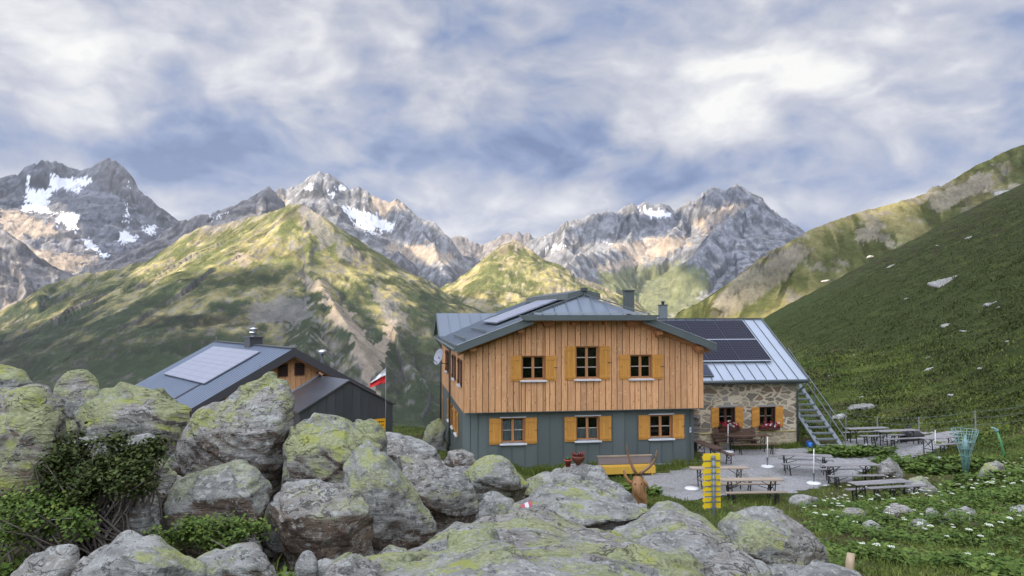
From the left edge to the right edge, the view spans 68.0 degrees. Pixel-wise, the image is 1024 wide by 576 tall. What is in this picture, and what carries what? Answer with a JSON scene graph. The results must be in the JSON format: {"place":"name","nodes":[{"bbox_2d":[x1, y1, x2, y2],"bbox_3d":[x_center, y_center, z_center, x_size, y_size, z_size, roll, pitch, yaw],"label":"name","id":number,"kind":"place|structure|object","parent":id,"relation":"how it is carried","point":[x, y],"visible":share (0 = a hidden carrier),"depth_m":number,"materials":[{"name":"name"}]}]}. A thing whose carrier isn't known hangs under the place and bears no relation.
{"place":"outdoors","nodes":[
{"label":"outdoors","id":0,"kind":"place"},
{"bbox_2d":[0,230,74,311],"bbox_3d":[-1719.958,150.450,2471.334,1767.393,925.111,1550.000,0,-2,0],"label":"mountain","id":1,"kind":"structure","parent":0,"point":[25,271],"depth_m":2972.20,"materials":[{"name":"stone"}]},
{"bbox_2d":[0,157,178,275],"bbox_3d":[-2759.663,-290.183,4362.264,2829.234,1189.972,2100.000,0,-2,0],"label":"mountain","id":2,"kind":"structure","parent":0,"point":[94,217],"depth_m":4642.52,"materials":[{"name":"stone"}]},
{"bbox_2d":[76,187,285,275],"bbox_3d":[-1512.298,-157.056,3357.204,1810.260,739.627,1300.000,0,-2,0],"label":"mountain","id":3,"kind":"structure","parent":0,"point":[267,200],"depth_m":3711.34,"materials":[{"name":"stone"}]},
{"bbox_2d":[0,204,484,427],"bbox_3d":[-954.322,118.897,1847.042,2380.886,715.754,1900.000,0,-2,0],"label":"mountain","id":4,"kind":"structure","parent":0,"point":[305,279],"depth_m":1654.98,"materials":[{"name":"plant"}]},
{"bbox_2d":[275,171,480,287],"bbox_3d":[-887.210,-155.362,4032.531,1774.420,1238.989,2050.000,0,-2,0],"label":"mountain","id":5,"kind":"structure","parent":0,"point":[429,249],"depth_m":4555.72,"materials":[{"name":"stone"}]},
{"bbox_2d":[382,250,430,281],"bbox_3d":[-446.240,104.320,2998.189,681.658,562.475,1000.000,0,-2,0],"label":"mountain","id":6,"kind":"structure","parent":0,"point":[398,258],"depth_m":3290.42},
{"bbox_2d":[450,231,545,259],"bbox_3d":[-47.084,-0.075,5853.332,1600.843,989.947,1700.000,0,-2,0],"label":"mountain","id":7,"kind":"structure","parent":0,"point":[465,246],"depth_m":6387.79,"materials":[{"name":"stone"}]},
{"bbox_2d":[0,183,1023,575],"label":"ground","id":8,"kind":"structure","parent":0,"point":[848,279],"depth_m":78.30,"materials":[{"name":"plant"}]},
{"bbox_2d":[0,364,33,386],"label":"boulder","id":9,"kind":"object","parent":8,"relation":"on","point":[10,376],"visible":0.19,"depth_m":9.68,"materials":[{"name":"stone"}]},
{"bbox_2d":[0,547,37,575],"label":"undergrowth","id":10,"kind":"object","parent":8,"relation":"on","point":[8,566],"visible":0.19,"depth_m":6.41,"materials":[{"name":"green plant"}]},
{"bbox_2d":[0,384,66,539],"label":"boulder","id":11,"kind":"object","parent":8,"relation":"on","point":[32,419],"visible":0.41,"depth_m":7.26,"materials":[{"name":"stone"}]},
{"bbox_2d":[10,544,79,575],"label":"boulder","id":12,"kind":"object","parent":8,"relation":"on","point":[60,560],"visible":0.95,"depth_m":5.67,"materials":[{"name":"stone"}]},
{"bbox_2d":[0,480,101,564],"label":"shrub","id":13,"kind":"object","parent":8,"relation":"on","point":[26,512],"visible":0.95,"depth_m":6.53,"materials":[{"name":"green plant"}]},
{"bbox_2d":[33,515,79,550],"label":"boulder","id":14,"kind":"object","parent":8,"relation":"on","point":[55,543],"visible":0.14,"depth_m":6.75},
{"bbox_2d":[53,369,99,418],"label":"boulder","id":15,"kind":"object","parent":8,"relation":"on","point":[73,390],"visible":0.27,"depth_m":11.11,"materials":[{"name":"stone"}]},
{"bbox_2d":[28,422,175,559],"bbox_3d":[-3.877,1.988,7.189,1.254,1.329,1.161,1,-2,-17],"label":"shrub","id":16,"kind":"object","parent":8,"relation":"on","point":[112,473],"visible":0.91,"depth_m":7.08,"materials":[{"name":"green plant"}]},
{"bbox_2d":[64,382,191,453],"bbox_3d":[-5.748,2.374,11.201,2.181,1.958,1.773,0,-2,0],"label":"boulder","id":17,"kind":"object","parent":8,"relation":"on","point":[131,408],"visible":0.32,"depth_m":10.73,"materials":[{"name":"stone"}]},
{"bbox_2d":[100,498,161,536],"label":"boulder","id":18,"kind":"object","parent":8,"relation":"on","point":[137,515],"visible":0.34,"depth_m":7.20,"materials":[{"name":"stone"}]},
{"bbox_2d":[70,530,206,575],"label":"boulder","id":19,"kind":"object","parent":8,"relation":"on","point":[128,553],"visible":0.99,"depth_m":5.31,"materials":[{"name":"stone"}]},
{"bbox_2d":[115,433,180,473],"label":"boulder","id":20,"kind":"object","parent":8,"relation":"on","point":[175,466],"visible":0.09,"depth_m":9.61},
{"bbox_2d":[122,435,176,534],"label":"boulder","id":21,"kind":"object","parent":8,"relation":"on","point":[168,477],"visible":0.23,"depth_m":8.76,"materials":[{"name":"stone"}]},
{"bbox_2d":[141,510,276,555],"bbox_3d":[-2.766,2.384,6.930,1.192,0.685,0.620,0,-2,-12],"label":"shrub","id":22,"kind":"object","parent":8,"relation":"on","point":[198,532],"visible":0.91,"depth_m":6.87,"materials":[{"name":"green plant"}]},
{"bbox_2d":[162,459,272,558],"bbox_3d":[-3.085,2.419,7.830,1.216,1.252,0.909,0,-2,0],"label":"boulder","id":23,"kind":"object","parent":8,"relation":"on","point":[241,487],"visible":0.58,"depth_m":7.54,"materials":[{"name":"stone"}]},
{"bbox_2d":[172,371,294,501],"bbox_3d":[-3.905,2.383,10.639,1.844,2.405,1.629,0,-2,0],"label":"boulder","id":24,"kind":"object","parent":8,"relation":"on","point":[252,423],"visible":0.58,"depth_m":10.14,"materials":[{"name":"stone"}]},
{"bbox_2d":[196,542,276,575],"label":"boulder","id":25,"kind":"object","parent":8,"relation":"on","point":[245,559],"visible":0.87,"depth_m":5.41,"materials":[{"name":"stone"}]},
{"bbox_2d":[135,327,394,431],"bbox_3d":[-13.506,6.084,39.169,9.557,8.080,14.645,2,-2,-38],"label":"hut","id":26,"kind":"object","parent":8,"relation":"on","point":[217,371],"visible":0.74,"depth_m":36.11,"materials":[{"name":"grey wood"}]},
{"bbox_2d":[259,507,288,568],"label":"boulder","id":27,"kind":"object","parent":8,"relation":"on","point":[271,549],"visible":0.24,"depth_m":7.81,"materials":[{"name":"stone"}]},
{"bbox_2d":[294,550,317,575],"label":"boulder","id":28,"kind":"object","parent":8,"relation":"on","point":[306,564],"visible":1,"depth_m":6.10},
{"bbox_2d":[268,479,373,571],"bbox_3d":[-1.903,2.463,7.518,1.099,1.116,0.961,0,-2,0],"label":"boulder","id":29,"kind":"object","parent":8,"relation":"on","point":[319,518],"visible":0.82,"depth_m":7.21,"materials":[{"name":"stone"}]},
{"bbox_2d":[318,558,332,575],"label":"boulder","id":30,"kind":"object","parent":8,"relation":"on","point":[324,564],"visible":0.31,"depth_m":6.29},
{"bbox_2d":[281,413,382,485],"bbox_3d":[-2.373,2.671,10.069,1.333,1.982,1.279,0,-2,0],"label":"boulder","id":31,"kind":"object","parent":8,"relation":"on","point":[318,446],"visible":0.43,"depth_m":9.64,"materials":[{"name":"stone"}]},
{"bbox_2d":[323,553,378,575],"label":"boulder","id":32,"kind":"object","parent":8,"relation":"on","point":[354,564],"visible":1,"depth_m":5.54,"materials":[{"name":"stone"}]},
{"bbox_2d":[354,418,387,452],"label":"boulder","id":33,"kind":"object","parent":8,"relation":"on","point":[373,430],"visible":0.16,"depth_m":12.46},
{"bbox_2d":[369,368,385,431],"bbox_3d":[-5.865,5.537,33.042,0.760,4.191,0.266,0,-2,0],"label":"flagpole","id":34,"kind":"object","parent":8,"relation":"on","point":[380,378],"visible":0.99,"depth_m":33.07,"materials":[{"name":"metal"}]},
{"bbox_2d":[342,441,436,553],"bbox_3d":[-1.591,2.776,9.361,1.051,1.772,1.193,1,-2,-26],"label":"boulder","id":35,"kind":"object","parent":8,"relation":"on","point":[381,483],"visible":0.55,"depth_m":8.94,"materials":[{"name":"stone"}]},
{"bbox_2d":[386,432,441,466],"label":"boulder","id":36,"kind":"object","parent":8,"relation":"on","point":[399,445],"visible":0.3,"depth_m":15.25,"materials":[{"name":"stone"}]},
{"bbox_2d":[422,418,446,450],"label":"boulder","id":37,"kind":"object","parent":8,"relation":"on","point":[434,433],"visible":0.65,"depth_m":39.61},
{"bbox_2d":[398,453,478,533],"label":"boulder","id":38,"kind":"object","parent":8,"relation":"on","point":[447,495],"visible":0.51,"depth_m":10.99,"materials":[{"name":"stone"}]},
{"bbox_2d":[443,449,475,467],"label":"boulder","id":39,"kind":"object","parent":8,"relation":"on","point":[458,457],"visible":0.34,"depth_m":16.80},
{"bbox_2d":[473,491,514,521],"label":"boulder","id":40,"kind":"object","parent":8,"relation":"on","point":[488,501],"visible":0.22,"depth_m":12.25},
{"bbox_2d":[464,454,528,502],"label":"boulder","id":41,"kind":"object","parent":8,"relation":"on","point":[496,473],"visible":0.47,"depth_m":13.36,"materials":[{"name":"stone"}]},
{"bbox_2d":[493,502,507,514],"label":"boulder","id":42,"kind":"object","parent":8,"relation":"on","point":[500,508],"visible":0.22,"depth_m":10.71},
{"bbox_2d":[331,507,704,575],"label":"boulder","id":43,"kind":"object","parent":8,"relation":"on","point":[530,541],"visible":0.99,"depth_m":6.04,"materials":[{"name":"stone"}]},
{"bbox_2d":[524,471,562,498],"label":"boulder","id":44,"kind":"object","parent":8,"relation":"on","point":[541,480],"visible":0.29,"depth_m":14.34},
{"bbox_2d":[557,473,582,482],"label":"boulder","id":45,"kind":"object","parent":8,"relation":"on","point":[567,476],"visible":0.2,"depth_m":15.95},
{"bbox_2d":[429,288,716,469],"bbox_3d":[1.708,4.361,39.031,11.839,8.314,15.835,0,-2,-9],"label":"mountain hut","id":46,"kind":"object","parent":8,"relation":"on","point":[550,379],"visible":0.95,"depth_m":32.34,"materials":[{"name":"wood"}]},
{"bbox_2d":[456,358,461,386],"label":"window","id":47,"kind":"structure","parent":46,"relation":"in","point":[459,362],"depth_m":33.46,"materials":[{"name":"brown wood"}]},
{"bbox_2d":[489,416,536,445],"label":"window","id":48,"kind":"structure","parent":46,"relation":"in","point":[502,430],"depth_m":31.99,"materials":[{"name":"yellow wood"}]},
{"bbox_2d":[511,355,557,381],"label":"window","id":49,"kind":"structure","parent":46,"relation":"in","point":[532,366],"depth_m":31.94,"materials":[{"name":"brown wood"}]},
{"bbox_2d":[565,346,610,380],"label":"window","id":50,"kind":"structure","parent":46,"relation":"in","point":[580,361],"depth_m":32.31,"materials":[{"name":"yellow wood"}]},
{"bbox_2d":[564,415,611,442],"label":"window","id":51,"kind":"structure","parent":46,"relation":"in","point":[579,427],"depth_m":32.51,"materials":[{"name":"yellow wood"}]},
{"bbox_2d":[619,354,663,380],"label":"window","id":52,"kind":"structure","parent":46,"relation":"in","point":[646,366],"depth_m":32.67,"materials":[{"name":"brown wood"}]},
{"bbox_2d":[638,413,683,440],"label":"window","id":53,"kind":"structure","parent":46,"relation":"in","point":[656,426],"depth_m":33.02,"materials":[{"name":"brown wood"}]},
{"bbox_2d":[562,463,591,480],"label":"boulder","id":54,"kind":"object","parent":8,"relation":"on","point":[581,470],"visible":0.12,"depth_m":23.27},
{"bbox_2d":[507,479,648,529],"bbox_3d":[0.897,3.323,10.905,1.924,1.002,3.104,0,-2,0],"label":"boulder","id":55,"kind":"object","parent":8,"relation":"on","point":[606,504],"visible":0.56,"depth_m":10.15,"materials":[{"name":"grey stone"}]},
{"bbox_2d":[584,465,609,480],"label":"boulder","id":56,"kind":"object","parent":8,"relation":"on","point":[597,472],"visible":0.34,"depth_m":22.31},
{"bbox_2d":[513,456,708,475],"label":"grass","id":57,"kind":"structure","parent":8,"relation":"on","point":[541,468],"depth_m":32.01,"materials":[{"name":"plant"}]},
{"bbox_2d":[597,454,655,474],"bbox_3d":[4.649,7.253,30.976,2.340,0.790,0.520,0,-2,-9],"label":"painted bench","id":58,"kind":"object","parent":8,"relation":"on","point":[620,459],"visible":0.68,"depth_m":31.00,"materials":[{"name":"yellow wood"}]},
{"bbox_2d":[623,445,656,503],"bbox_3d":[3.611,5.499,22.027,0.911,1.975,0.821,1,-2,-23],"label":"sculpture","id":59,"kind":"object","parent":8,"relation":"on","point":[638,484],"visible":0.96,"depth_m":21.79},
{"bbox_2d":[622,484,662,496],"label":"meadow herbs","id":60,"kind":"object","parent":8,"relation":"on","point":[655,491],"visible":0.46,"depth_m":27.30,"materials":[{"name":"green plant"}]},
{"bbox_2d":[613,500,772,575],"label":"boulder","id":61,"kind":"object","parent":8,"relation":"on","point":[709,546],"visible":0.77,"depth_m":7.37,"materials":[{"name":"stone"}]},
{"bbox_2d":[694,409,700,451],"bbox_3d":[8.414,6.279,36.564,1.280,3.114,0.550,0,-2,-9],"label":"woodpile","id":62,"kind":"object","parent":8,"relation":"on","point":[696,426],"visible":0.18,"depth_m":36.49,"materials":[{"name":"brown wood"}]},
{"bbox_2d":[702,453,720,517],"bbox_3d":[4.437,4.772,16.862,0.406,2.185,0.097,0,-2,6],"label":"signpost","id":63,"kind":"object","parent":8,"relation":"on","point":[710,483],"visible":0.94,"depth_m":16.91,"materials":[{"name":"metal"}]},
{"bbox_2d":[656,301,808,448],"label":"stone house","id":64,"kind":"structure","parent":8,"relation":"on","point":[754,373],"depth_m":37.74,"materials":[{"name":"grey stone"}]},
{"bbox_2d":[711,407,742,427],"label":"window","id":65,"kind":"structure","parent":64,"relation":"in","point":[722,414],"depth_m":37.28,"materials":[{"name":"brown wood"}]},
{"bbox_2d":[718,420,739,430],"bbox_3d":[10.574,6.687,36.943,1.071,0.520,0.429,0,-2,-9],"label":"flower box","id":66,"kind":"object","parent":64,"relation":"attached to","point":[724,426],"visible":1,"depth_m":36.88,"materials":[{"name":"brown wood"}]},
{"bbox_2d":[752,406,782,427],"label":"window","id":67,"kind":"structure","parent":64,"relation":"in","point":[759,414],"depth_m":37.61,"materials":[{"name":"brown wood"}]},
{"bbox_2d":[759,421,780,430],"bbox_3d":[12.679,6.750,37.279,1.078,0.462,0.424,0,-2,-9],"label":"flower box","id":68,"kind":"object","parent":64,"relation":"attached to","point":[763,427],"visible":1,"depth_m":37.20,"materials":[{"name":"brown wood"}]},
{"bbox_2d":[723,491,788,504],"bbox_3d":[8.365,7.235,26.033,2.200,0.472,0.271,0,-2,-4],"label":"bench","id":69,"kind":"object","parent":8,"relation":"on","point":[733,493],"visible":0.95,"depth_m":25.97,"materials":[{"name":"brown wood"}]},
{"bbox_2d":[718,506,829,564],"bbox_3d":[3.009,2.983,8.709,1.314,0.916,1.206,0,-2,0],"label":"boulder","id":70,"kind":"object","parent":8,"relation":"on","point":[766,535],"visible":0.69,"depth_m":8.38,"materials":[{"name":"stone"}]},
{"bbox_2d":[642,431,960,499],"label":"gravel yard","id":71,"kind":"structure","parent":8,"relation":"on","point":[673,483],"depth_m":31.68,"materials":[{"name":"gravel"}]},
{"bbox_2d":[694,440,723,464],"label":"beer table","id":72,"kind":"object","parent":71,"relation":"on","point":[712,447],"visible":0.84,"depth_m":33.81,"materials":[{"name":"brown wood"}]},
{"bbox_2d":[688,466,749,488],"bbox_3d":[7.847,7.182,28.760,2.200,0.762,0.514,0,-2,-3],"label":"beer table","id":73,"kind":"object","parent":71,"relation":"on","point":[700,468],"visible":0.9,"depth_m":28.75,"materials":[{"name":"brown wood"}]},
{"bbox_2d":[712,427,758,449],"bbox_3d":[10.851,7.327,36.864,2.200,1.020,0.490,0,-2,-9],"label":"wall bench","id":74,"kind":"object","parent":71,"relation":"on","point":[715,431],"depth_m":36.91,"materials":[{"name":"brown wood"}]},
{"bbox_2d":[723,434,771,451],"bbox_3d":[11.260,7.434,36.315,2.200,0.762,0.514,0,-2,-4],"label":"beer table","id":75,"kind":"object","parent":71,"relation":"on","point":[750,435],"visible":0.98,"depth_m":36.28,"materials":[{"name":"brown wood"}]},
{"bbox_2d":[721,482,779,496],"bbox_3d":[8.518,7.277,27.320,2.200,0.472,0.271,0,-2,-3],"label":"bench","id":76,"kind":"object","parent":71,"relation":"on","point":[758,484],"visible":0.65,"depth_m":27.33,"materials":[{"name":"brown wood"}]},
{"bbox_2d":[721,477,784,501],"bbox_3d":[8.428,7.111,26.721,2.200,0.762,0.514,0,-2,-2],"label":"beer table","id":77,"kind":"object","parent":71,"relation":"on","point":[762,479],"visible":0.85,"depth_m":26.66,"materials":[{"name":"brown wood"}]},
{"bbox_2d":[775,452,832,474],"bbox_3d":[12.034,7.256,31.313,2.200,0.762,0.514,0,-2,14],"label":"beer table","id":78,"kind":"object","parent":71,"relation":"on","point":[824,456],"visible":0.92,"depth_m":31.34,"materials":[{"name":"grey wood"}]},
{"bbox_2d":[806,443,876,457],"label":"meadow herbs","id":79,"kind":"object","parent":71,"relation":"on","point":[830,449],"visible":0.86,"depth_m":34.98,"materials":[{"name":"green plant"}]},
{"bbox_2d":[818,467,873,481],"bbox_3d":[13.143,7.336,29.848,2.200,0.472,0.271,0,-2,-6],"label":"beer bench","id":80,"kind":"object","parent":71,"relation":"on","point":[855,469],"visible":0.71,"depth_m":29.85,"materials":[{"name":"grey wood"}]},
{"bbox_2d":[820,462,880,485],"bbox_3d":[13.005,7.169,29.217,2.200,0.762,0.514,0,-2,-6],"label":"beer table","id":81,"kind":"object","parent":71,"relation":"on","point":[839,465],"visible":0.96,"depth_m":29.18,"materials":[{"name":"grey wood"}]},
{"bbox_2d":[827,474,886,488],"bbox_3d":[12.999,7.291,28.589,2.200,0.472,0.271,0,-2,-4],"label":"bench","id":82,"kind":"object","parent":71,"relation":"on","point":[859,475],"visible":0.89,"depth_m":28.55,"materials":[{"name":"grey wood"}]},
{"bbox_2d":[835,444,898,456],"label":"meadow herbs","id":83,"kind":"object","parent":71,"relation":"on","point":[885,450],"visible":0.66,"depth_m":34.93,"materials":[{"name":"green plant"}]},
{"bbox_2d":[846,427,889,443],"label":"beer table","id":84,"kind":"object","parent":71,"relation":"on","point":[859,428],"visible":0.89,"depth_m":37.97,"materials":[{"name":"grey wood"}]},
{"bbox_2d":[874,429,919,445],"bbox_3d":[18.588,7.250,36.644,2.200,0.762,0.514,0,-2,-14],"label":"beer table","id":85,"kind":"object","parent":71,"relation":"on","point":[895,430],"visible":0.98,"depth_m":36.57,"materials":[{"name":"grey wood"}]},
{"bbox_2d":[900,426,924,441],"bbox_3d":[19.850,7.357,37.610,1.127,1.030,0.676,0,-2,-8],"label":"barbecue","id":86,"kind":"object","parent":71,"relation":"on","point":[918,434],"visible":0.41,"depth_m":37.37,"materials":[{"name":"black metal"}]},
{"bbox_2d":[789,494,818,506],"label":"boulder","id":87,"kind":"object","parent":8,"relation":"on","point":[795,498],"visible":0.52,"depth_m":24.61,"materials":[{"name":"stone"}]},
{"bbox_2d":[767,559,861,575],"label":"boulder","id":88,"kind":"object","parent":8,"relation":"on","point":[814,567],"visible":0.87,"depth_m":7.30,"materials":[{"name":"stone"}]},
{"bbox_2d":[788,348,845,446],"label":"steel staircase","id":89,"kind":"structure","parent":8,"relation":"on","point":[822,418],"depth_m":38.41,"materials":[{"name":"metal"}]},
{"bbox_2d":[647,475,1023,575],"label":"grass","id":90,"kind":"structure","parent":8,"relation":"on","point":[818,534],"depth_m":14.71,"materials":[{"name":"plant"}]},
{"bbox_2d":[845,552,854,569],"bbox_3d":[3.783,3.235,8.519,0.148,0.512,0.098,1,-2,-37],"label":"wooden stake","id":91,"kind":"object","parent":8,"relation":"on","point":[850,561],"visible":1,"depth_m":8.50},
{"bbox_2d":[847,478,912,502],"bbox_3d":[12.562,6.990,25.893,2.200,0.762,0.514,0,-2,-13],"label":"beer table","id":92,"kind":"object","parent":8,"relation":"on","point":[877,482],"visible":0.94,"depth_m":25.85,"materials":[{"name":"grey wood"}]},
{"bbox_2d":[876,457,903,479],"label":"boulder","id":93,"kind":"object","parent":8,"relation":"on","point":[889,467],"visible":0.73,"depth_m":29.12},
{"bbox_2d":[865,484,927,501],"bbox_3d":[12.809,6.841,25.278,2.200,0.472,0.271,0,-2,-12],"label":"bench","id":94,"kind":"object","parent":8,"relation":"on","point":[877,488],"visible":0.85,"depth_m":25.25,"materials":[{"name":"grey wood"}]},
{"bbox_2d":[770,191,1023,469],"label":"hillside grass","id":95,"kind":"structure","parent":8,"relation":"on","point":[939,410],"depth_m":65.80,"materials":[{"name":"plant"}]},
{"bbox_2d":[883,503,911,521],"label":"boulder","id":96,"kind":"object","parent":8,"relation":"on","point":[894,508],"visible":0.33,"depth_m":18.42,"materials":[{"name":"stone"}]},
{"bbox_2d":[868,453,938,466],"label":"meadow herbs","id":97,"kind":"object","parent":8,"relation":"on","point":[896,457],"visible":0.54,"depth_m":32.71,"materials":[{"name":"green plant"}]},
{"bbox_2d":[792,481,1023,575],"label":"meadow herbs","id":98,"kind":"object","parent":8,"relation":"on","point":[1007,565],"visible":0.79,"depth_m":15.05,"materials":[{"name":"green plant"}]},
{"bbox_2d":[799,405,1021,432],"bbox_3d":[20.256,6.494,38.875,1.815,3.378,14.986,1,-2,-29],"label":"wire fence","id":99,"kind":"object","parent":8,"relation":"on","point":[918,419],"visible":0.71,"depth_m":37.97,"materials":[{"name":"grey metal"}]},
{"bbox_2d":[803,460,1023,570],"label":"umbel stalks","id":100,"kind":"object","parent":8,"relation":"on","point":[921,518],"visible":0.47,"depth_m":15.84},
{"bbox_2d":[802,461,1022,554],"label":"white umbels","id":101,"kind":"object","parent":100,"relation":"attached to","point":[893,546],"visible":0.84,"depth_m":17.00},
{"bbox_2d":[902,476,938,495],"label":"boulder","id":102,"kind":"object","parent":8,"relation":"on","point":[920,480],"visible":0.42,"depth_m":26.19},
{"bbox_2d":[849,426,1023,508],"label":"meadow herbs","id":103,"kind":"object","parent":8,"relation":"on","point":[999,459],"visible":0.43,"depth_m":28.55,"materials":[{"name":"green plant"}]},
{"bbox_2d":[918,435,957,454],"bbox_3d":[19.406,7.130,34.371,2.200,0.762,0.514,1,-2,-21],"label":"beer table","id":104,"kind":"object","parent":8,"relation":"on","point":[938,437],"visible":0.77,"depth_m":34.24,"materials":[{"name":"grey wood"}]},
{"bbox_2d":[927,275,956,288],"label":"boulder","id":105,"kind":"object","parent":8,"relation":"on","point":[937,284],"visible":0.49,"depth_m":104.40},
{"bbox_2d":[898,454,994,475],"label":"meadow herbs","id":106,"kind":"object","parent":8,"relation":"on","point":[937,467],"visible":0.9,"depth_m":31.14,"materials":[{"name":"green plant"}]},
{"bbox_2d":[951,428,978,472],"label":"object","id":107,"kind":"object","parent":8,"relation":"on","point":[965,447],"visible":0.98,"depth_m":30.30,"materials":[{"name":"green paint"}]},
{"bbox_2d":[932,464,1023,494],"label":"meadow herbs","id":108,"kind":"object","parent":8,"relation":"on","point":[958,480],"visible":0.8,"depth_m":26.04,"materials":[{"name":"green plant"}]},
{"bbox_2d":[978,461,1004,476],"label":"boulder","id":109,"kind":"object","parent":8,"relation":"on","point":[994,465],"visible":0.47,"depth_m":26.73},
{"bbox_2d":[0,512,1023,575],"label":"grass","id":110,"kind":"structure","parent":0,"point":[890,562],"depth_m":10.65,"materials":[{"name":"plant"}]},
{"bbox_2d":[0,0,1023,244],"label":"sky","id":111,"kind":"structure","parent":0,"point":[487,120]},
{"bbox_2d":[439,239,650,314],"bbox_3d":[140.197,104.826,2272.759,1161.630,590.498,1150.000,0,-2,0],"label":"mountain","id":112,"kind":"structure","parent":0,"point":[509,274],"depth_m":2479.11,"materials":[{"name":"plant"}]},
{"bbox_2d":[526,184,805,317],"bbox_3d":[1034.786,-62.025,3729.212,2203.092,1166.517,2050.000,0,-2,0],"label":"mountain","id":113,"kind":"structure","parent":0,"point":[707,243],"depth_m":4140.81,"materials":[{"name":"stone"}]},
{"bbox_2d":[729,440,804,449],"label":"grass","id":114,"kind":"structure","parent":0,"point":[785,445],"depth_m":37.08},
{"bbox_2d":[674,145,1023,318],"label":"hill","id":115,"kind":"structure","parent":0,"point":[795,269],"depth_m":467.87,"materials":[{"name":"green plant"}]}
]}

